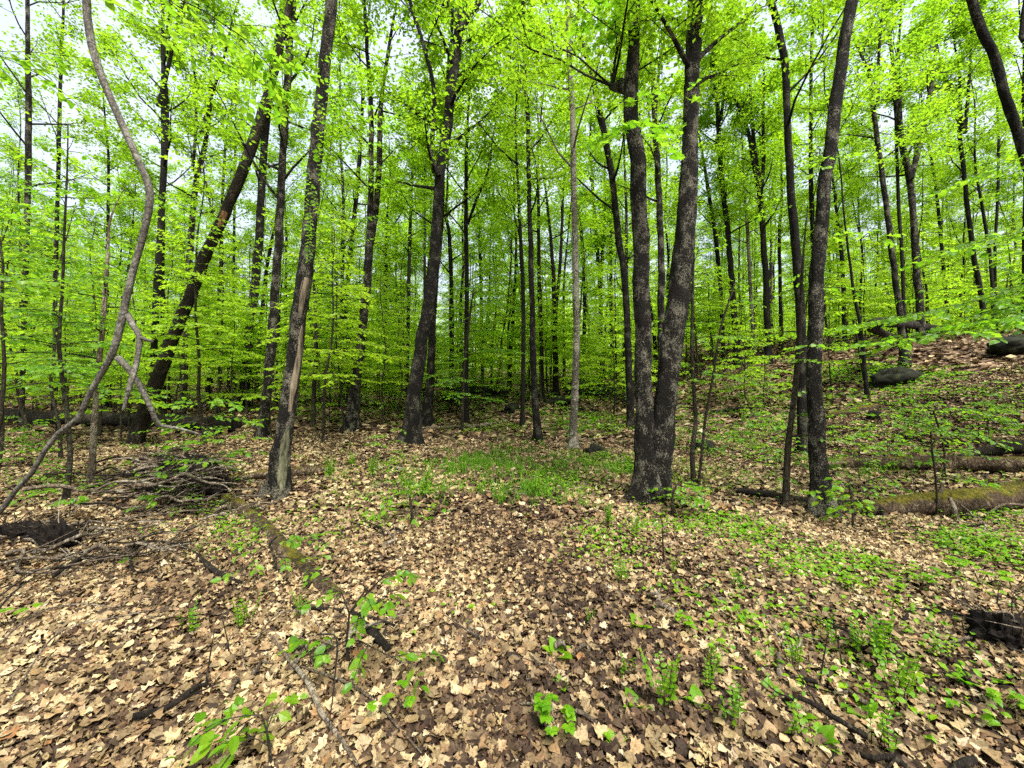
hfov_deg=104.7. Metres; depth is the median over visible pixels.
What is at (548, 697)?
herb
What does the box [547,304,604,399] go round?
beech sapling
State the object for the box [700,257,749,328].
beech sapling
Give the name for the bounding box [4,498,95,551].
root mound
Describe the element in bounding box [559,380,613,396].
boulder
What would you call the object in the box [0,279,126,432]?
beech sapling
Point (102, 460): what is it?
stick
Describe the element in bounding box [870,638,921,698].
fern
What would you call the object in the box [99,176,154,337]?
background tree
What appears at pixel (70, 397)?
beech sapling
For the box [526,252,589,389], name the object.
beech sapling
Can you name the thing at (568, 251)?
background tree
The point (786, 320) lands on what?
beech sapling
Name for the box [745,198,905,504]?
beech sapling
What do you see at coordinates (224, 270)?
beech sapling
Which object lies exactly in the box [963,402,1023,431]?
tree seedling
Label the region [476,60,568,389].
forest tree
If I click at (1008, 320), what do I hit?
beech sapling
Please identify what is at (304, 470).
fallen log
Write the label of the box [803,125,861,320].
background tree
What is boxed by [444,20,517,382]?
background tree
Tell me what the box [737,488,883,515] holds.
fallen log
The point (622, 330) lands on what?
beech sapling
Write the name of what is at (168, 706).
stick
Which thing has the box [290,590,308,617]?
fern
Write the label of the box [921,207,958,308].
background tree
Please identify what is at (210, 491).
brush pile
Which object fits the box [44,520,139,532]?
stick
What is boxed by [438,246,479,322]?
background tree
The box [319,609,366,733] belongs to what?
dead twig
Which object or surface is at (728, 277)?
beech sapling
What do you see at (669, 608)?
stick
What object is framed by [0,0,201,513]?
vine
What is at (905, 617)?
fallen branch
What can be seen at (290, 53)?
maple tree
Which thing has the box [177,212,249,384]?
background tree
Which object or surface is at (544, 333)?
beech sapling
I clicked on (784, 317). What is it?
beech sapling
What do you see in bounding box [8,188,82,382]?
background tree
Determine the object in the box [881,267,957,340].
beech sapling
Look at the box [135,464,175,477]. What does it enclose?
stick
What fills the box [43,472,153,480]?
stick
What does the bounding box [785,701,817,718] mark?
herb
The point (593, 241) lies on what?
background tree
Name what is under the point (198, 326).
beech sapling
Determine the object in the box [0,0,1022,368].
sky
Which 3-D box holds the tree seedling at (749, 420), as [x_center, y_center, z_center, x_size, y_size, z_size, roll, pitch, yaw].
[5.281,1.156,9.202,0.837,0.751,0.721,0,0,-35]
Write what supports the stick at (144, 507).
on the ground at (982, 361)
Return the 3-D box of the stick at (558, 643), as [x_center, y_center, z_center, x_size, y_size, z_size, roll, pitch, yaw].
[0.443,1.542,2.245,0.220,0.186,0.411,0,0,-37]
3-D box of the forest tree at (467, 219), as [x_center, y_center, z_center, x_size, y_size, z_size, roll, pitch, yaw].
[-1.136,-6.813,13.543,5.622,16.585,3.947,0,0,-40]
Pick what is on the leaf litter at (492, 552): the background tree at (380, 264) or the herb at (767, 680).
the herb at (767, 680)
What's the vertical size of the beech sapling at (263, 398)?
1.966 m
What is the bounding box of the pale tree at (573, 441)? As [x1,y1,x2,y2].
[475,0,664,448]
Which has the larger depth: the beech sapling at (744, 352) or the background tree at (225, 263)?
the background tree at (225, 263)
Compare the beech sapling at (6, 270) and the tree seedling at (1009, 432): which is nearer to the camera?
the tree seedling at (1009, 432)
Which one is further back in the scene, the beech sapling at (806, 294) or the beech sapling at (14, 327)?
the beech sapling at (806, 294)
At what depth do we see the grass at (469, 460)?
7.20 m
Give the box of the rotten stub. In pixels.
[356,617,391,652]
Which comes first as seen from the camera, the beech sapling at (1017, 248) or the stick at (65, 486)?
the stick at (65, 486)
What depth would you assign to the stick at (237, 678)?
2.14 m
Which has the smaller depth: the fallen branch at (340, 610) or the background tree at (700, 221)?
the fallen branch at (340, 610)
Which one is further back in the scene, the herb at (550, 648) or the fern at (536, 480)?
the fern at (536, 480)
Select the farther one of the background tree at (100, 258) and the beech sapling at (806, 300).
the background tree at (100, 258)
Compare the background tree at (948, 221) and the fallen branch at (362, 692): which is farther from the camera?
the background tree at (948, 221)
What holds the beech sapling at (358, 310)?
on the ground at (982, 361)
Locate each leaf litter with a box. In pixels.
[0,356,1023,521]
[0,506,1023,767]
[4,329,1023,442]
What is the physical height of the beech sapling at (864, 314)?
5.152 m
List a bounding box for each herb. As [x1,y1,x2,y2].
[0,602,42,625]
[118,557,135,562]
[289,636,331,654]
[366,680,415,717]
[533,692,559,736]
[533,700,575,735]
[542,636,571,658]
[553,673,569,690]
[603,728,626,743]
[623,687,651,708]
[630,613,651,628]
[674,612,693,626]
[682,684,711,709]
[684,586,702,595]
[736,613,765,628]
[760,677,782,697]
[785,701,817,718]
[806,721,841,754]
[837,575,866,587]
[847,702,880,722]
[886,581,906,593]
[908,567,949,587]
[942,555,965,573]
[951,669,977,688]
[957,559,1013,583]
[985,688,1023,710]
[997,570,1023,586]
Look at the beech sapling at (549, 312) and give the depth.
18.02 m
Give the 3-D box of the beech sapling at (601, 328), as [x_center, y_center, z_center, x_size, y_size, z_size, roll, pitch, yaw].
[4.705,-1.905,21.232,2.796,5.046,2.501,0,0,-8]
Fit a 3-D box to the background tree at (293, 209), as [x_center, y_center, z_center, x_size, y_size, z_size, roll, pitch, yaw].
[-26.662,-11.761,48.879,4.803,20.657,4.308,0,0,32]
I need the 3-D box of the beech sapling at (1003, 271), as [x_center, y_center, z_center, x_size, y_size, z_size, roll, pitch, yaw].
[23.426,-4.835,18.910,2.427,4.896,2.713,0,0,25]
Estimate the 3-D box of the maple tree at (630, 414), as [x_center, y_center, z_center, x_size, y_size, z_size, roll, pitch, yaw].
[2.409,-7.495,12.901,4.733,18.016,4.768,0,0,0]
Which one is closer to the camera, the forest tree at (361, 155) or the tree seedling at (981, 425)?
the tree seedling at (981, 425)
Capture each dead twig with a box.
[0,545,125,596]
[0,566,122,607]
[0,582,154,644]
[9,592,174,699]
[255,589,323,639]
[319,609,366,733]
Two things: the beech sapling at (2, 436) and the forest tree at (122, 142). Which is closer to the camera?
the beech sapling at (2, 436)
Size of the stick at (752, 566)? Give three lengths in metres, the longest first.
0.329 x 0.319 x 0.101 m
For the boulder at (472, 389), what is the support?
on the ground at (982, 361)
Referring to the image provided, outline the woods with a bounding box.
[6,212,1018,366]
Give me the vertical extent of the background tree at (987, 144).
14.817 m
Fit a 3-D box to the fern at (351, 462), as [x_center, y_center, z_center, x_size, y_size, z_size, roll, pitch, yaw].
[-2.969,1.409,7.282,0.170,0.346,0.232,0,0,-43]
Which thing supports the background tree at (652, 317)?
on the ground at (982, 361)
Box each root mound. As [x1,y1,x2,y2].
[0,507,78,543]
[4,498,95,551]
[929,579,1023,651]
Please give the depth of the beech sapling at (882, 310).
21.67 m
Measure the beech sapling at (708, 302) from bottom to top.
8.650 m
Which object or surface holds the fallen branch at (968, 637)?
on the leaf litter at (492, 552)
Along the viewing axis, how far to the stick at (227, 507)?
4.66 m
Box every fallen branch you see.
[178,541,242,583]
[266,631,358,765]
[292,606,395,625]
[299,665,421,752]
[374,466,414,472]
[422,420,506,428]
[757,459,808,466]
[901,607,957,620]
[941,635,974,645]
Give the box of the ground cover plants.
[2,363,1023,742]
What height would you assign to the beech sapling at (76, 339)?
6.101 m
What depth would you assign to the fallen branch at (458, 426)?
12.95 m
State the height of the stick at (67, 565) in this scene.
0.130 m
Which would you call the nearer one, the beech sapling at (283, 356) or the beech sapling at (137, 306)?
the beech sapling at (283, 356)
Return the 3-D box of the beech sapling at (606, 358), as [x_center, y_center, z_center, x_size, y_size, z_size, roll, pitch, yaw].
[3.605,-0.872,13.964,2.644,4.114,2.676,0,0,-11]
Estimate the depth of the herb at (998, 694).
1.89 m
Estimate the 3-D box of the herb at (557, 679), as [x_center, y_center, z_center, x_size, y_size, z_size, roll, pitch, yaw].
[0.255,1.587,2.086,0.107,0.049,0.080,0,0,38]
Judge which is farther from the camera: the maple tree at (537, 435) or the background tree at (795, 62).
the background tree at (795, 62)
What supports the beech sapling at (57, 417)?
on the ground at (982, 361)
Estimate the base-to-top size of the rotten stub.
0.059 m
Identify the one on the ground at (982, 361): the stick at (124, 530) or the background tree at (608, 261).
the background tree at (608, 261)
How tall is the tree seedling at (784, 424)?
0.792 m
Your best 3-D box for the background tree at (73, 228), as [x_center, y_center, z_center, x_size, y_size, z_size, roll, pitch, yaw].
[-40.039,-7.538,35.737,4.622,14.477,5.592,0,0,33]
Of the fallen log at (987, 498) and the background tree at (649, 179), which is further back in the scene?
the background tree at (649, 179)
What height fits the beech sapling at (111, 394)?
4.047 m
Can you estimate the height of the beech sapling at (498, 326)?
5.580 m
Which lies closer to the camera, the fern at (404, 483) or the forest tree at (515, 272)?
the fern at (404, 483)
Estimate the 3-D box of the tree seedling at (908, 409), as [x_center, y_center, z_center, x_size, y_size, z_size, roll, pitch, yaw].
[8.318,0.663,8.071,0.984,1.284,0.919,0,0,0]
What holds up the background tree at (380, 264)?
on the ground at (982, 361)
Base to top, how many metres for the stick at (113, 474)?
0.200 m
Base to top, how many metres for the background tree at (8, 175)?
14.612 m
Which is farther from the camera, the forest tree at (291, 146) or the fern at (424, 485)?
the forest tree at (291, 146)
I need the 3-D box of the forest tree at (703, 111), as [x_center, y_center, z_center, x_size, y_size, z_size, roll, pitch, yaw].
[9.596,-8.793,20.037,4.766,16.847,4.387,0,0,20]
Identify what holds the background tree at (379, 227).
on the ground at (982, 361)
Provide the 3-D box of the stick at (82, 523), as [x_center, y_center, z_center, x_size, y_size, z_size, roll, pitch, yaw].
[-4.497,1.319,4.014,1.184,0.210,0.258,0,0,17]
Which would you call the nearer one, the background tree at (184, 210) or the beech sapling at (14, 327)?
the beech sapling at (14, 327)
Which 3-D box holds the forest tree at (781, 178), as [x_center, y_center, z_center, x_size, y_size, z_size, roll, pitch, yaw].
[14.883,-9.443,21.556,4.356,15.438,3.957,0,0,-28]
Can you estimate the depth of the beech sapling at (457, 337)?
26.60 m
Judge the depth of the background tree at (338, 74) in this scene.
15.68 m
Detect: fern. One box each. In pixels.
[176,595,200,639]
[232,589,262,630]
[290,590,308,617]
[322,454,335,479]
[348,450,356,465]
[366,450,378,477]
[400,468,415,489]
[420,463,434,500]
[437,475,446,492]
[492,482,499,496]
[533,469,541,491]
[585,606,595,622]
[604,495,612,526]
[612,554,631,582]
[619,651,635,677]
[623,514,639,535]
[639,647,680,714]
[670,555,679,572]
[700,657,720,688]
[705,641,723,672]
[718,680,747,730]
[732,569,744,588]
[780,622,804,671]
[784,694,816,746]
[817,610,838,644]
[848,617,885,657]
[864,697,902,753]
[865,598,895,678]
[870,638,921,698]
[925,626,951,658]
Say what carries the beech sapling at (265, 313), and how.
on the ground at (982, 361)
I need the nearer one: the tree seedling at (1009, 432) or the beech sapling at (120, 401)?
the tree seedling at (1009, 432)
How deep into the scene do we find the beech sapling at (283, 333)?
18.90 m
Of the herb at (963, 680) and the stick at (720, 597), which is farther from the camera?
the stick at (720, 597)
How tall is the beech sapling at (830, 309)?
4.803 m
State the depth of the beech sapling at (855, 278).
26.07 m
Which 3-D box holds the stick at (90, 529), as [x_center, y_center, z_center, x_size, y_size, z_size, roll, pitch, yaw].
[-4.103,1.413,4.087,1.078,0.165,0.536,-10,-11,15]
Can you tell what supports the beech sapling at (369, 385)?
on the ground at (982, 361)
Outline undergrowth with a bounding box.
[7,286,1019,404]
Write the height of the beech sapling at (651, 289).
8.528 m
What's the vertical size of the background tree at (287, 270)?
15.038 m
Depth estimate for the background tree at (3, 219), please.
24.75 m
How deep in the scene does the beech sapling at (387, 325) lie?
12.52 m
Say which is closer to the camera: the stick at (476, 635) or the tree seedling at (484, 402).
the stick at (476, 635)
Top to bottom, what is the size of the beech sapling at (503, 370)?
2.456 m
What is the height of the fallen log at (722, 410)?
0.313 m
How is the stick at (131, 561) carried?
on the leaf litter at (492, 552)
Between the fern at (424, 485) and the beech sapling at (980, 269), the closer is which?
the fern at (424, 485)
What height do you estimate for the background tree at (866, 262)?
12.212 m
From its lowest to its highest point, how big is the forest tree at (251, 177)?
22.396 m
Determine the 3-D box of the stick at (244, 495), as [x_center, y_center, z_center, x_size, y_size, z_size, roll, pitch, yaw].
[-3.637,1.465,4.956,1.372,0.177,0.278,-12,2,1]
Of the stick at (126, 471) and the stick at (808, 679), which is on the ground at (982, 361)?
the stick at (808, 679)
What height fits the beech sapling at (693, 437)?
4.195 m
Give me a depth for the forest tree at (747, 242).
21.99 m
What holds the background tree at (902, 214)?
on the ground at (982, 361)
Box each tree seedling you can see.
[0,440,65,479]
[4,414,49,463]
[4,419,56,462]
[7,465,70,502]
[10,482,117,508]
[121,443,170,465]
[123,482,202,515]
[132,397,234,465]
[132,468,193,500]
[152,398,271,505]
[164,692,308,767]
[185,451,251,483]
[209,456,242,471]
[210,531,340,587]
[276,562,443,695]
[296,392,310,415]
[362,483,449,526]
[364,427,405,459]
[380,392,401,407]
[433,404,447,413]
[472,397,491,414]
[514,378,530,397]
[550,394,578,422]
[578,394,594,411]
[583,380,613,413]
[639,518,664,562]
[646,481,711,515]
[687,426,726,456]
[704,436,744,454]
[708,411,728,424]
[723,419,760,443]
[724,384,743,396]
[726,405,794,470]
[739,402,763,417]
[746,391,767,406]
[748,373,787,414]
[754,447,807,483]
[756,411,783,430]
[761,437,807,458]
[773,413,796,437]
[799,477,895,526]
[806,455,862,482]
[824,386,868,427]
[826,420,865,449]
[832,446,883,474]
[832,476,910,517]
[852,421,902,450]
[855,412,920,455]
[870,443,912,463]
[879,386,950,445]
[881,437,943,470]
[887,352,912,366]
[888,398,933,420]
[889,385,921,407]
[892,412,937,438]
[903,408,987,452]
[925,362,978,400]
[945,429,1023,455]
[957,388,1018,431]
[958,380,1018,412]
[961,417,1023,430]
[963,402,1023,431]
[989,400,1023,439]
[992,403,1023,412]
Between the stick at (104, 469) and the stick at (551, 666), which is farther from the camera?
the stick at (104, 469)
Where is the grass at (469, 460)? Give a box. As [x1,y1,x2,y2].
[371,331,1008,512]
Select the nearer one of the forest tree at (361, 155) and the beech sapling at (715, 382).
the beech sapling at (715, 382)
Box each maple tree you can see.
[0,0,328,303]
[150,0,369,438]
[200,0,325,407]
[254,0,404,504]
[288,0,470,432]
[341,0,528,444]
[374,0,520,426]
[422,0,593,441]
[428,0,796,505]
[515,0,672,428]
[708,0,921,454]
[782,0,860,521]
[966,0,1023,172]
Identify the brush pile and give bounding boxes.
[141,452,233,499]
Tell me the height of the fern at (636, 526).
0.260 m
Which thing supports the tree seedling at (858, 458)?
on the ground at (982, 361)
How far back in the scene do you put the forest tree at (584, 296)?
25.22 m
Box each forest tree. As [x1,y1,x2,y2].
[0,0,131,410]
[0,0,135,426]
[34,24,157,407]
[60,0,233,428]
[87,1,229,414]
[105,0,269,414]
[198,24,271,384]
[237,80,325,401]
[320,0,409,401]
[355,119,436,393]
[376,56,449,398]
[383,0,533,422]
[395,1,458,400]
[405,58,500,405]
[445,155,507,385]
[471,0,591,425]
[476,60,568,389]
[479,0,580,401]
[493,4,610,395]
[556,116,608,380]
[561,75,632,381]
[568,98,650,379]
[589,0,711,379]
[651,53,756,373]
[668,47,756,358]
[675,0,798,365]
[700,14,808,364]
[704,64,808,353]
[736,0,866,253]
[739,75,832,349]
[761,0,972,397]
[792,67,892,345]
[793,0,989,366]
[838,0,988,344]
[839,0,978,341]
[869,14,994,335]
[903,0,1021,337]
[915,0,1021,330]
[923,1,1021,332]
[972,0,1023,331]
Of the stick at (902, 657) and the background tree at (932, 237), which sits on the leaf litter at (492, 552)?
the stick at (902, 657)
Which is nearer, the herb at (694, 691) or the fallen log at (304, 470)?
the herb at (694, 691)
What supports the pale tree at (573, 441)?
on the ground at (982, 361)
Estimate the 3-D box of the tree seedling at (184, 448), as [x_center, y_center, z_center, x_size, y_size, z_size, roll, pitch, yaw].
[-4.321,0.765,5.362,0.948,1.325,1.016,0,0,26]
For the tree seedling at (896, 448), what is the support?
on the ground at (982, 361)
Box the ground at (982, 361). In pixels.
[0,333,1023,767]
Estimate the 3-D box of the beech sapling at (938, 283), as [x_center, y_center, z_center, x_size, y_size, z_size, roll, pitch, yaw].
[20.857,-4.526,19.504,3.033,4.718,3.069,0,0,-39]
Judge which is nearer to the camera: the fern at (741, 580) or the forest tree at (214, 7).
the fern at (741, 580)
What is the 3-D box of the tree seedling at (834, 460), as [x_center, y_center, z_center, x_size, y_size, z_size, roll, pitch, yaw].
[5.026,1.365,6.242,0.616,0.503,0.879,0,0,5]
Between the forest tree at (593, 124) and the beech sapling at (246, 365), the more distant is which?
the forest tree at (593, 124)
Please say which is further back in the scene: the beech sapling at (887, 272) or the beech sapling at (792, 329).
the beech sapling at (792, 329)
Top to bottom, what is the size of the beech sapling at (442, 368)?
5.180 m
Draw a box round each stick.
[0,500,135,538]
[0,530,114,580]
[0,537,164,565]
[22,476,195,492]
[22,522,68,565]
[22,538,74,553]
[30,517,121,554]
[31,537,210,571]
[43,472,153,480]
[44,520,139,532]
[45,503,113,525]
[48,498,111,507]
[49,540,161,569]
[51,525,191,578]
[54,538,122,558]
[62,463,156,490]
[62,548,95,567]
[68,488,202,511]
[73,476,134,493]
[78,519,206,554]
[79,515,163,530]
[81,503,183,540]
[82,463,220,475]
[83,535,179,560]
[84,524,154,533]
[92,460,154,480]
[92,487,226,497]
[96,451,195,462]
[100,481,216,493]
[101,502,149,516]
[102,490,185,497]
[104,526,204,560]
[104,534,191,572]
[110,479,172,490]
[110,497,219,514]
[111,454,219,462]
[111,524,213,541]
[116,505,210,522]
[117,465,152,484]
[121,474,194,503]
[121,496,217,513]
[122,452,169,476]
[123,460,266,484]
[124,526,198,561]
[128,482,196,497]
[132,442,175,462]
[132,466,207,491]
[132,612,262,719]
[134,455,162,464]
[134,458,241,469]
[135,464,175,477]
[135,464,224,487]
[135,466,231,482]
[137,501,275,530]
[138,460,223,478]
[138,464,216,478]
[139,450,224,456]
[139,498,224,520]
[143,443,191,455]
[143,457,206,470]
[152,451,195,462]
[155,488,224,502]
[156,477,189,491]
[158,448,222,470]
[160,477,248,492]
[167,482,212,493]
[168,449,226,454]
[170,491,221,501]
[173,465,239,482]
[173,469,249,488]
[180,490,236,509]
[181,468,241,490]
[197,481,265,490]
[199,496,282,521]
[202,453,259,463]
[214,502,274,514]
[215,500,268,517]
[220,463,264,482]
[220,489,278,503]
[229,626,283,697]
[279,634,313,684]
[310,608,407,662]
[332,602,349,617]
[355,521,406,534]
[372,478,389,488]
[380,522,404,545]
[439,611,485,648]
[504,485,530,494]
[512,652,554,689]
[513,664,596,723]
[554,639,605,672]
[599,585,676,612]
[679,566,808,607]
[718,660,867,739]
[741,558,779,571]
[751,592,820,680]
[758,619,875,695]
[773,639,868,704]
[799,610,905,659]
[825,741,978,767]
[881,642,1011,701]
[922,598,966,616]
[949,513,994,532]
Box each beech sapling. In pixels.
[0,124,166,499]
[0,170,129,434]
[0,181,33,471]
[0,185,235,482]
[0,196,79,429]
[0,200,142,457]
[0,205,67,369]
[0,209,135,439]
[0,269,20,350]
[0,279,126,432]
[0,323,48,390]
[0,340,69,410]
[0,356,61,410]
[6,304,37,383]
[16,272,91,367]
[30,305,126,405]
[32,300,85,399]
[39,244,109,347]
[40,269,128,409]
[43,221,156,436]
[53,236,182,430]
[54,327,171,443]
[65,286,148,407]
[69,366,123,411]
[75,301,147,412]
[88,146,275,439]
[102,314,190,395]
[104,281,179,372]
[105,243,217,413]
[118,293,218,430]
[123,238,230,368]
[127,282,159,353]
[140,336,203,411]
[170,271,263,406]
[170,316,217,413]
[172,281,241,400]
[175,220,284,414]
[177,270,255,414]
[182,314,278,417]
[188,294,260,408]
[193,240,302,414]
[199,254,264,389]
[201,262,265,392]
[209,254,266,344]
[216,208,324,409]
[230,359,264,407]
[241,373,303,437]
[249,290,282,347]
[253,273,323,370]
[254,193,357,408]
[255,328,321,397]
[256,208,398,442]
[257,286,311,370]
[259,284,366,404]
[260,262,355,426]
[266,273,294,375]
[277,240,388,430]
[280,260,327,386]
[300,331,363,406]
[303,356,349,422]
[305,202,391,368]
[305,221,382,359]
[322,311,373,383]
[333,244,402,367]
[338,274,435,424]
[342,345,390,420]
[349,311,405,402]
[361,338,406,410]
[362,350,380,399]
[366,227,427,367]
[366,276,412,395]
[369,246,411,383]
[369,287,438,414]
[374,361,406,405]
[376,280,427,385]
[407,302,448,377]
[411,305,438,357]
[421,332,460,412]
[423,285,529,431]
[425,254,515,390]
[425,302,501,382]
[425,332,446,387]
[435,312,485,380]
[436,267,463,345]
[436,302,457,357]
[438,351,476,408]
[441,302,499,382]
[446,305,484,362]
[452,334,509,407]
[461,227,537,383]
[463,193,550,386]
[471,260,517,380]
[477,305,520,383]
[484,351,515,404]
[496,299,569,392]
[499,230,572,388]
[501,342,538,389]
[509,242,591,391]
[510,264,572,406]
[514,317,549,389]
[526,200,623,350]
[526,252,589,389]
[536,297,567,379]
[543,280,586,351]
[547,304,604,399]
[559,326,605,365]
[559,334,604,394]
[559,353,602,411]
[563,221,657,401]
[568,303,656,415]
[580,305,606,347]
[583,306,622,379]
[587,305,618,379]
[594,303,654,377]
[606,276,633,338]
[606,301,657,367]
[609,309,657,402]
[615,347,657,393]
[617,269,667,365]
[618,247,665,333]
[632,282,689,355]
[649,250,695,320]
[652,226,756,482]
[654,201,746,383]
[656,277,701,338]
[656,342,690,386]
[679,282,766,484]
[685,239,727,357]
[686,265,742,371]
[687,239,741,357]
[696,279,761,351]
[699,351,730,404]
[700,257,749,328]
[702,245,748,315]
[709,308,780,400]
[717,232,778,327]
[725,297,762,334]
[733,322,794,409]
[738,279,760,338]
[742,300,784,342]
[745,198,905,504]
[757,277,795,328]
[757,314,784,342]
[760,282,795,334]
[767,145,875,350]
[773,207,845,312]
[777,301,795,333]
[778,226,863,322]
[781,291,884,391]
[787,253,830,317]
[805,272,841,337]
[823,154,1023,354]
[824,265,885,341]
[824,274,876,341]
[827,317,892,377]
[828,245,880,336]
[832,236,894,340]
[841,281,889,323]
[847,292,885,337]
[862,192,935,330]
[865,273,930,323]
[870,161,998,332]
[870,211,962,334]
[871,269,894,328]
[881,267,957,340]
[882,221,972,332]
[888,247,976,316]
[895,425,1009,514]
[914,246,978,334]
[924,407,1021,476]
[929,289,967,319]
[935,241,990,322]
[956,226,1002,329]
[965,264,988,316]
[967,231,1021,330]
[970,234,1021,308]
[971,240,1021,329]
[987,196,1022,294]
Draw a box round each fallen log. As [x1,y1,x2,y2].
[4,409,241,430]
[219,494,347,602]
[228,465,327,481]
[699,406,752,413]
[704,381,751,393]
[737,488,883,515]
[827,404,878,418]
[828,455,1023,472]
[829,317,969,349]
[840,481,1023,519]
[955,440,1023,455]
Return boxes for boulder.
[440,383,489,401]
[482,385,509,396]
[504,403,518,413]
[546,395,570,405]
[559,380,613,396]
[583,444,606,452]
[695,440,715,449]
[866,410,881,419]
[868,366,923,388]
[986,335,1023,354]
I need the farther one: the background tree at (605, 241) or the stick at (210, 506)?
the background tree at (605, 241)
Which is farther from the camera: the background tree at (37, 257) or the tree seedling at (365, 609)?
the background tree at (37, 257)
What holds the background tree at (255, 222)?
on the ground at (982, 361)
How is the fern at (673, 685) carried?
on the leaf litter at (492, 552)
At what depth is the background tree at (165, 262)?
37.73 m
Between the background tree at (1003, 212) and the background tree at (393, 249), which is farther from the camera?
the background tree at (393, 249)
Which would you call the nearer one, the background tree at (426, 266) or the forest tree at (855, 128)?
the forest tree at (855, 128)
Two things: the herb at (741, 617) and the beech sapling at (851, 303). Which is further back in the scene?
the beech sapling at (851, 303)
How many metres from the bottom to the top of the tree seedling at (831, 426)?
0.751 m
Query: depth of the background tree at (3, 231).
38.45 m
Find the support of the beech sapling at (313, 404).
on the ground at (982, 361)
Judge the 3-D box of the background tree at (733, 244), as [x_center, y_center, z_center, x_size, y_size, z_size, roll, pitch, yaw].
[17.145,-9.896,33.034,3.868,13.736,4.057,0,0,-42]
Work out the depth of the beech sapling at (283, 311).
29.55 m
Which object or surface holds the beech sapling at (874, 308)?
on the ground at (982, 361)
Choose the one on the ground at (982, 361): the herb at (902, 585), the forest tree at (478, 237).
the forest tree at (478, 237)
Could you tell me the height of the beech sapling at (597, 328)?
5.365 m
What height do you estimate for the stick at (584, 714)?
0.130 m
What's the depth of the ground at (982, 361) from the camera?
11.55 m
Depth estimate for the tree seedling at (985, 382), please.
8.41 m
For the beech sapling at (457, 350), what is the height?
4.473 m
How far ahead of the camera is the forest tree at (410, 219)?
20.97 m
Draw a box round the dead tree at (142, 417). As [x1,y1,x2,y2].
[126,0,292,443]
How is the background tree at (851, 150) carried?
on the ground at (982, 361)
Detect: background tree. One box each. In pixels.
[0,74,76,351]
[0,142,46,285]
[0,163,44,307]
[0,194,46,320]
[1,187,40,335]
[4,220,63,337]
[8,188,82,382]
[16,203,112,337]
[36,226,100,314]
[66,130,173,385]
[67,223,126,311]
[70,138,176,385]
[77,243,118,319]
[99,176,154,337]
[112,205,173,379]
[118,143,206,384]
[133,213,186,304]
[135,222,178,309]
[139,183,213,386]
[152,13,273,402]
[166,251,184,308]
[176,173,241,309]
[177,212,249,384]
[193,228,231,316]
[222,29,346,346]
[223,145,294,379]
[242,226,283,372]
[258,0,414,405]
[267,231,292,343]
[281,204,300,296]
[283,190,321,308]
[283,192,317,373]
[295,125,365,397]
[314,194,362,317]
[330,204,364,303]
[336,141,403,387]
[360,151,426,383]
[360,210,400,377]
[363,158,399,309]
[372,175,422,376]
[372,245,402,371]
[383,206,437,345]
[387,116,472,392]
[391,203,428,310]
[391,214,416,317]
[393,188,421,301]
[404,203,463,382]
[410,191,445,362]
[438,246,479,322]
[439,219,477,343]
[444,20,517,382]
[455,211,499,379]
[457,119,518,382]
[459,236,483,335]
[470,133,543,386]
[483,103,555,388]
[491,243,516,326]
[492,199,536,372]
[510,59,615,391]
[512,189,571,310]
[552,184,589,367]
[557,187,608,373]
[568,227,599,310]
[579,162,632,380]
[579,270,604,321]
[580,7,677,403]
[585,205,618,316]
[587,194,623,309]
[593,26,680,384]
[593,239,620,357]
[599,143,654,288]
[613,117,674,272]
[628,188,666,292]
[628,205,657,289]
[643,47,706,297]
[649,177,677,282]
[657,193,703,343]
[676,166,733,345]
[695,153,749,340]
[695,191,742,340]
[703,103,753,272]
[706,113,771,328]
[706,224,735,296]
[719,49,809,338]
[726,148,776,328]
[728,165,775,308]
[733,217,762,322]
[734,78,801,302]
[740,196,775,327]
[745,132,800,302]
[746,133,807,279]
[772,149,820,271]
[776,181,815,285]
[781,240,810,298]
[802,204,849,288]
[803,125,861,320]
[808,151,878,326]
[825,195,860,291]
[826,212,868,332]
[828,97,908,340]
[832,244,869,333]
[841,147,909,334]
[846,232,886,333]
[847,71,907,333]
[862,53,961,330]
[874,204,910,285]
[877,158,929,330]
[899,179,945,271]
[909,106,983,325]
[916,137,987,324]
[919,140,1004,322]
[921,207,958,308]
[922,141,976,280]
[930,132,1014,321]
[939,228,983,293]
[954,164,1022,285]
[957,109,1022,328]
[967,222,998,283]
[972,93,1022,314]
[987,145,1022,181]
[990,173,1022,286]
[1000,184,1022,246]
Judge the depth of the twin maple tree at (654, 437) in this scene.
5.20 m
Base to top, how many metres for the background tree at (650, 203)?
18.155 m
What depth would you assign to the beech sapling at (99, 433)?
11.01 m
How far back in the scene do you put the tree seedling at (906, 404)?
8.92 m
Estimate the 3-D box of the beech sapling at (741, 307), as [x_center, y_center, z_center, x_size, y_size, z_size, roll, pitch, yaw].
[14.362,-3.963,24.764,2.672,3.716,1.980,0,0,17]
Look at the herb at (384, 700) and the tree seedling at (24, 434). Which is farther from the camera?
the tree seedling at (24, 434)
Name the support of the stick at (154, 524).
on the leaf litter at (492, 552)
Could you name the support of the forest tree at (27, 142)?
on the ground at (982, 361)
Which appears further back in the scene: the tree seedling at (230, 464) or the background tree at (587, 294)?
the background tree at (587, 294)
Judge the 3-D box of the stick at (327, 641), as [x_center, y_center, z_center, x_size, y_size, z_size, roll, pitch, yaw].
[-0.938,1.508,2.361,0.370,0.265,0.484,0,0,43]
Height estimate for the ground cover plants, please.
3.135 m
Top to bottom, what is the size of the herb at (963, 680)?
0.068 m
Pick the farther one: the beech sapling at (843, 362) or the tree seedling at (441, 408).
the tree seedling at (441, 408)
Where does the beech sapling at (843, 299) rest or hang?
on the ground at (982, 361)
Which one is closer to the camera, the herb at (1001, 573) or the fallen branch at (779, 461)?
the herb at (1001, 573)
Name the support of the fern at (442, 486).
on the ground at (982, 361)

